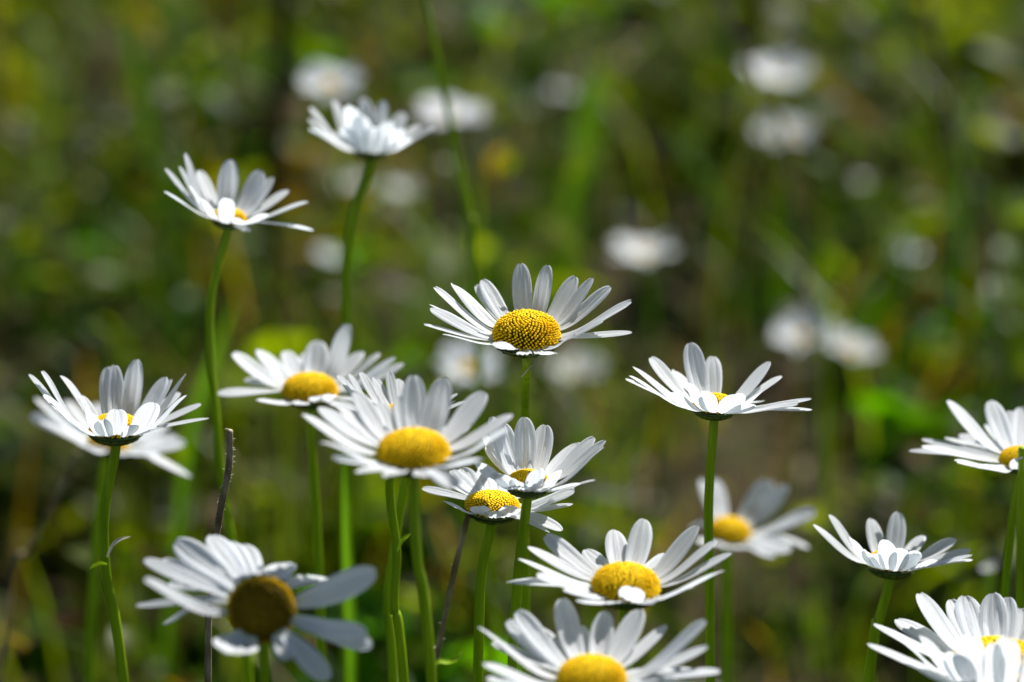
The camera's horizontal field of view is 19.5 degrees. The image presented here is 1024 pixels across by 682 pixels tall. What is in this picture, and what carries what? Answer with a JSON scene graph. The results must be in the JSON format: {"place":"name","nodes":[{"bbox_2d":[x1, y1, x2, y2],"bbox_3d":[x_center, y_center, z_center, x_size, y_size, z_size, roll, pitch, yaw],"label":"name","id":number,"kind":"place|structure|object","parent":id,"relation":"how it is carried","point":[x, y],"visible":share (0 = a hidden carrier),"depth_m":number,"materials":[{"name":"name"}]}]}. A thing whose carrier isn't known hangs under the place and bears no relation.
{"place":"outdoors","nodes":[
{"label":"outdoors","id":0,"kind":"place"},
{"bbox_2d":[342,462,356,681],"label":"tall grass","id":1,"kind":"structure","parent":0,"point":[350,616],"depth_m":0.87,"materials":[{"name":"green plant"}]},
{"bbox_2d":[0,0,1023,681],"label":"ground","id":2,"kind":"structure","parent":0,"point":[762,428],"depth_m":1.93,"materials":[{"name":"green plant"}]},
{"bbox_2d":[0,451,79,681],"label":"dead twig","id":3,"kind":"object","parent":2,"relation":"on","point":[19,554],"visible":1,"depth_m":0.94,"materials":[{"name":"green plant"}]},
{"bbox_2d":[30,398,190,681],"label":"daisy","id":4,"kind":"object","parent":2,"relation":"on","point":[156,441],"visible":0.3,"depth_m":0.87,"materials":[{"name":"white plant"}]},
{"bbox_2d":[28,359,208,681],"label":"daisy","id":5,"kind":"object","parent":2,"relation":"on","point":[123,419],"visible":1,"depth_m":0.73,"materials":[{"name":"white plant"}]},
{"bbox_2d":[127,8,182,368],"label":"tall grass","id":6,"kind":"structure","parent":2,"relation":"on","point":[148,112],"depth_m":1.73,"materials":[{"name":"green plant"}]},
{"bbox_2d":[162,304,233,681],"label":"tall grass","id":7,"kind":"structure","parent":2,"relation":"on","point":[193,430],"depth_m":1.23,"materials":[{"name":"green plant"}]},
{"bbox_2d":[204,428,234,681],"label":"dead twig","id":8,"kind":"object","parent":2,"relation":"on","point":[221,502],"visible":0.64,"depth_m":0.71,"materials":[{"name":"plant"}]},
{"bbox_2d":[164,153,312,681],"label":"daisy","id":9,"kind":"object","parent":2,"relation":"on","point":[228,217],"visible":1,"depth_m":0.78,"materials":[{"name":"white plant"}]},
{"bbox_2d":[135,535,376,681],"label":"daisy","id":10,"kind":"object","parent":2,"relation":"on","point":[264,605],"visible":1,"depth_m":0.63,"materials":[{"name":"white plant"}]},
{"bbox_2d":[263,0,293,334],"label":"dead twig","id":11,"kind":"object","parent":2,"relation":"on","point":[277,100],"visible":0.8,"depth_m":1.78,"materials":[{"name":"green plant"}]},
{"bbox_2d":[217,324,403,681],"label":"daisy","id":12,"kind":"object","parent":2,"relation":"on","point":[307,380],"visible":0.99,"depth_m":0.79,"materials":[{"name":"white plant"}]},
{"bbox_2d":[313,246,341,340],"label":"daisy","id":13,"kind":"object","parent":2,"relation":"on","point":[328,255],"visible":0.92,"depth_m":1.71,"materials":[{"name":"white plant"}]},
{"bbox_2d":[298,60,363,565],"bbox_3d":[-0.082,0.019,1.398,0.029,0.306,0.029,0,20,0],"label":"daisy","id":14,"kind":"object","parent":2,"relation":"on","point":[329,79],"visible":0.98,"depth_m":1.35,"materials":[{"name":"white plant"}]},
{"bbox_2d":[334,174,378,347],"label":"daisy","id":15,"kind":"object","parent":2,"relation":"on","point":[350,182],"visible":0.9,"depth_m":1.86,"materials":[{"name":"white plant"}]},
{"bbox_2d":[309,97,434,681],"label":"daisy","id":16,"kind":"object","parent":2,"relation":"on","point":[369,136],"visible":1,"depth_m":0.85,"materials":[{"name":"white plant"}]},
{"bbox_2d":[383,477,408,681],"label":"daisy plant","id":17,"kind":"object","parent":2,"relation":"on","point":[387,615],"visible":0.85,"depth_m":0.76,"materials":[{"name":"green plant"}]},
{"bbox_2d":[382,179,417,318],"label":"daisy","id":18,"kind":"object","parent":2,"relation":"on","point":[402,189],"visible":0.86,"depth_m":1.91,"materials":[{"name":"white plant"}]},
{"bbox_2d":[337,371,463,681],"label":"daisy","id":19,"kind":"object","parent":2,"relation":"on","point":[376,390],"visible":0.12,"depth_m":0.73,"materials":[{"name":"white plant"}]},
{"bbox_2d":[303,375,512,681],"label":"daisy","id":20,"kind":"object","parent":2,"relation":"on","point":[411,436],"visible":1,"depth_m":0.65,"materials":[{"name":"white plant"}]},
{"bbox_2d":[412,96,485,338],"bbox_3d":[-0.031,0.007,1.492,0.036,0.265,0.040,0,20,0],"label":"daisy","id":21,"kind":"object","parent":2,"relation":"on","point":[460,110],"visible":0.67,"depth_m":1.46,"materials":[{"name":"white plant"}]},
{"bbox_2d":[434,513,469,664],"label":"dead twig","id":22,"kind":"object","parent":2,"relation":"on","point":[454,571],"visible":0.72,"depth_m":0.74,"materials":[{"name":"plant"}]},
{"bbox_2d":[422,0,496,681],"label":"tall grass","id":23,"kind":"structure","parent":2,"relation":"on","point":[471,222],"depth_m":0.96,"materials":[{"name":"green plant"}]},
{"bbox_2d":[434,339,501,681],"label":"daisy","id":24,"kind":"object","parent":2,"relation":"on","point":[460,361],"visible":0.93,"depth_m":1.20,"materials":[{"name":"white plant"}]},
{"bbox_2d":[422,467,579,681],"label":"daisy","id":25,"kind":"object","parent":2,"relation":"on","point":[489,504],"visible":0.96,"depth_m":0.72,"materials":[{"name":"white plant"}]},
{"bbox_2d":[0,0,1023,681],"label":"ground cover","id":26,"kind":"object","parent":2,"relation":"on","point":[106,318],"visible":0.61,"depth_m":1.90,"materials":[{"name":"green plant"}]},
{"bbox_2d":[0,0,1023,681],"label":"leaf litter","id":27,"kind":"object","parent":2,"relation":"on","point":[640,490],"visible":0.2,"depth_m":1.94,"materials":[{"name":"plant"}]},
{"bbox_2d":[425,263,631,676],"bbox_3d":[0.005,0.183,0.783,0.044,0.418,0.053,14,24,34],"label":"daisy","id":28,"kind":"object","parent":2,"relation":"on","point":[526,329],"visible":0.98,"depth_m":0.72,"materials":[{"name":"white plant"}]},
{"bbox_2d":[474,417,605,677],"bbox_3d":[0.007,0.205,0.767,0.030,0.389,0.032,1,20,3],"label":"daisy","id":29,"kind":"object","parent":2,"relation":"on","point":[520,455],"visible":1,"depth_m":0.71,"materials":[{"name":"white plant"}]},
{"bbox_2d":[539,85,573,146],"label":"daisy","id":30,"kind":"object","parent":2,"relation":"on","point":[556,90],"visible":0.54,"depth_m":2.30,"materials":[{"name":"white plant"}]},
{"bbox_2d":[544,350,606,508],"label":"daisy","id":31,"kind":"object","parent":2,"relation":"on","point":[575,361],"visible":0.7,"depth_m":1.60,"materials":[{"name":"white plant"}]},
{"bbox_2d":[553,60,604,293],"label":"tall grass","id":32,"kind":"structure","parent":2,"relation":"on","point":[592,134],"depth_m":1.92,"materials":[{"name":"green plant"}]},
{"bbox_2d":[478,598,719,681],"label":"daisy","id":33,"kind":"object","parent":2,"relation":"on","point":[601,651],"visible":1,"depth_m":0.65,"materials":[{"name":"white plant"}]},
{"bbox_2d":[508,518,731,670],"bbox_3d":[0.024,0.223,0.736,0.051,0.376,0.041,0,20,0],"label":"daisy","id":34,"kind":"object","parent":2,"relation":"on","point":[624,579],"visible":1,"depth_m":0.68,"materials":[{"name":"white plant"}]},
{"bbox_2d":[612,234,675,508],"bbox_3d":[0.071,0.018,1.623,0.035,0.154,0.036,0,20,0],"label":"daisy","id":35,"kind":"object","parent":2,"relation":"on","point":[643,251],"visible":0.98,"depth_m":1.61,"materials":[{"name":"white plant"}]},
{"bbox_2d":[625,343,811,681],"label":"daisy","id":36,"kind":"object","parent":2,"relation":"on","point":[699,387],"visible":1,"depth_m":0.73,"materials":[{"name":"white plant"}]},
{"bbox_2d":[691,479,814,681],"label":"daisy","id":37,"kind":"object","parent":2,"relation":"on","point":[763,500],"visible":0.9,"depth_m":0.89,"materials":[{"name":"white plant"}]},
{"bbox_2d":[720,0,826,681],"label":"tall grass","id":38,"kind":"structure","parent":2,"relation":"on","point":[768,100],"depth_m":1.31,"materials":[{"name":"green plant"}]},
{"bbox_2d":[739,53,812,385],"bbox_3d":[0.155,-0.066,1.779,0.043,0.206,0.041,0,20,0],"label":"daisy","id":39,"kind":"object","parent":2,"relation":"on","point":[782,69],"visible":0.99,"depth_m":1.76,"materials":[{"name":"white plant"}]},
{"bbox_2d":[753,112,816,320],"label":"daisy","id":40,"kind":"object","parent":2,"relation":"on","point":[801,129],"visible":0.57,"depth_m":1.91,"materials":[{"name":"white plant"}]},
{"bbox_2d":[771,310,835,591],"bbox_3d":[0.146,0.059,1.521,0.031,0.148,0.030,7,21,18],"label":"daisy","id":41,"kind":"object","parent":2,"relation":"on","point":[796,326],"visible":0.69,"depth_m":1.50,"materials":[{"name":"white plant"}]},
{"bbox_2d":[822,327,880,536],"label":"daisy","id":42,"kind":"object","parent":2,"relation":"on","point":[849,345],"visible":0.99,"depth_m":1.51,"materials":[{"name":"white plant"}]},
{"bbox_2d":[854,176,874,182],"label":"daisy","id":43,"kind":"object","parent":2,"relation":"on","point":[859,179],"visible":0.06,"depth_m":2.20,"materials":[{"name":"white plant"}]},
{"bbox_2d":[813,512,972,681],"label":"daisy","id":44,"kind":"object","parent":2,"relation":"on","point":[889,560],"visible":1,"depth_m":0.74,"materials":[{"name":"white plant"}]},
{"bbox_2d":[879,243,931,329],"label":"daisy","id":45,"kind":"object","parent":2,"relation":"on","point":[907,250],"visible":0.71,"depth_m":1.90,"materials":[{"name":"white plant"}]},
{"bbox_2d":[868,592,1023,681],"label":"daisy","id":46,"kind":"object","parent":2,"relation":"on","point":[971,639],"visible":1,"depth_m":0.68,"materials":[{"name":"white plant"}]},
{"bbox_2d":[909,400,1023,597],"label":"daisy","id":47,"kind":"object","parent":2,"relation":"on","point":[1004,430],"visible":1,"depth_m":0.76,"materials":[{"name":"white plant"}]},
{"bbox_2d":[926,0,1011,596],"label":"tall grass","id":48,"kind":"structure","parent":2,"relation":"on","point":[976,205],"depth_m":1.39,"materials":[{"name":"green plant"}]},
{"bbox_2d":[980,561,996,594],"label":"daisy","id":49,"kind":"object","parent":2,"relation":"on","point":[988,568],"visible":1,"depth_m":0.98,"materials":[{"name":"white plant"}]},
{"bbox_2d":[984,293,998,395],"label":"daisy","id":50,"kind":"object","parent":2,"relation":"on","point":[993,314],"visible":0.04,"depth_m":1.70,"materials":[{"name":"plant"}]},
{"bbox_2d":[1016,446,1023,608],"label":"daisy plant","id":51,"kind":"object","parent":2,"relation":"on","point":[1020,553],"visible":0.64,"depth_m":0.75,"materials":[{"name":"green plant"}]}
]}

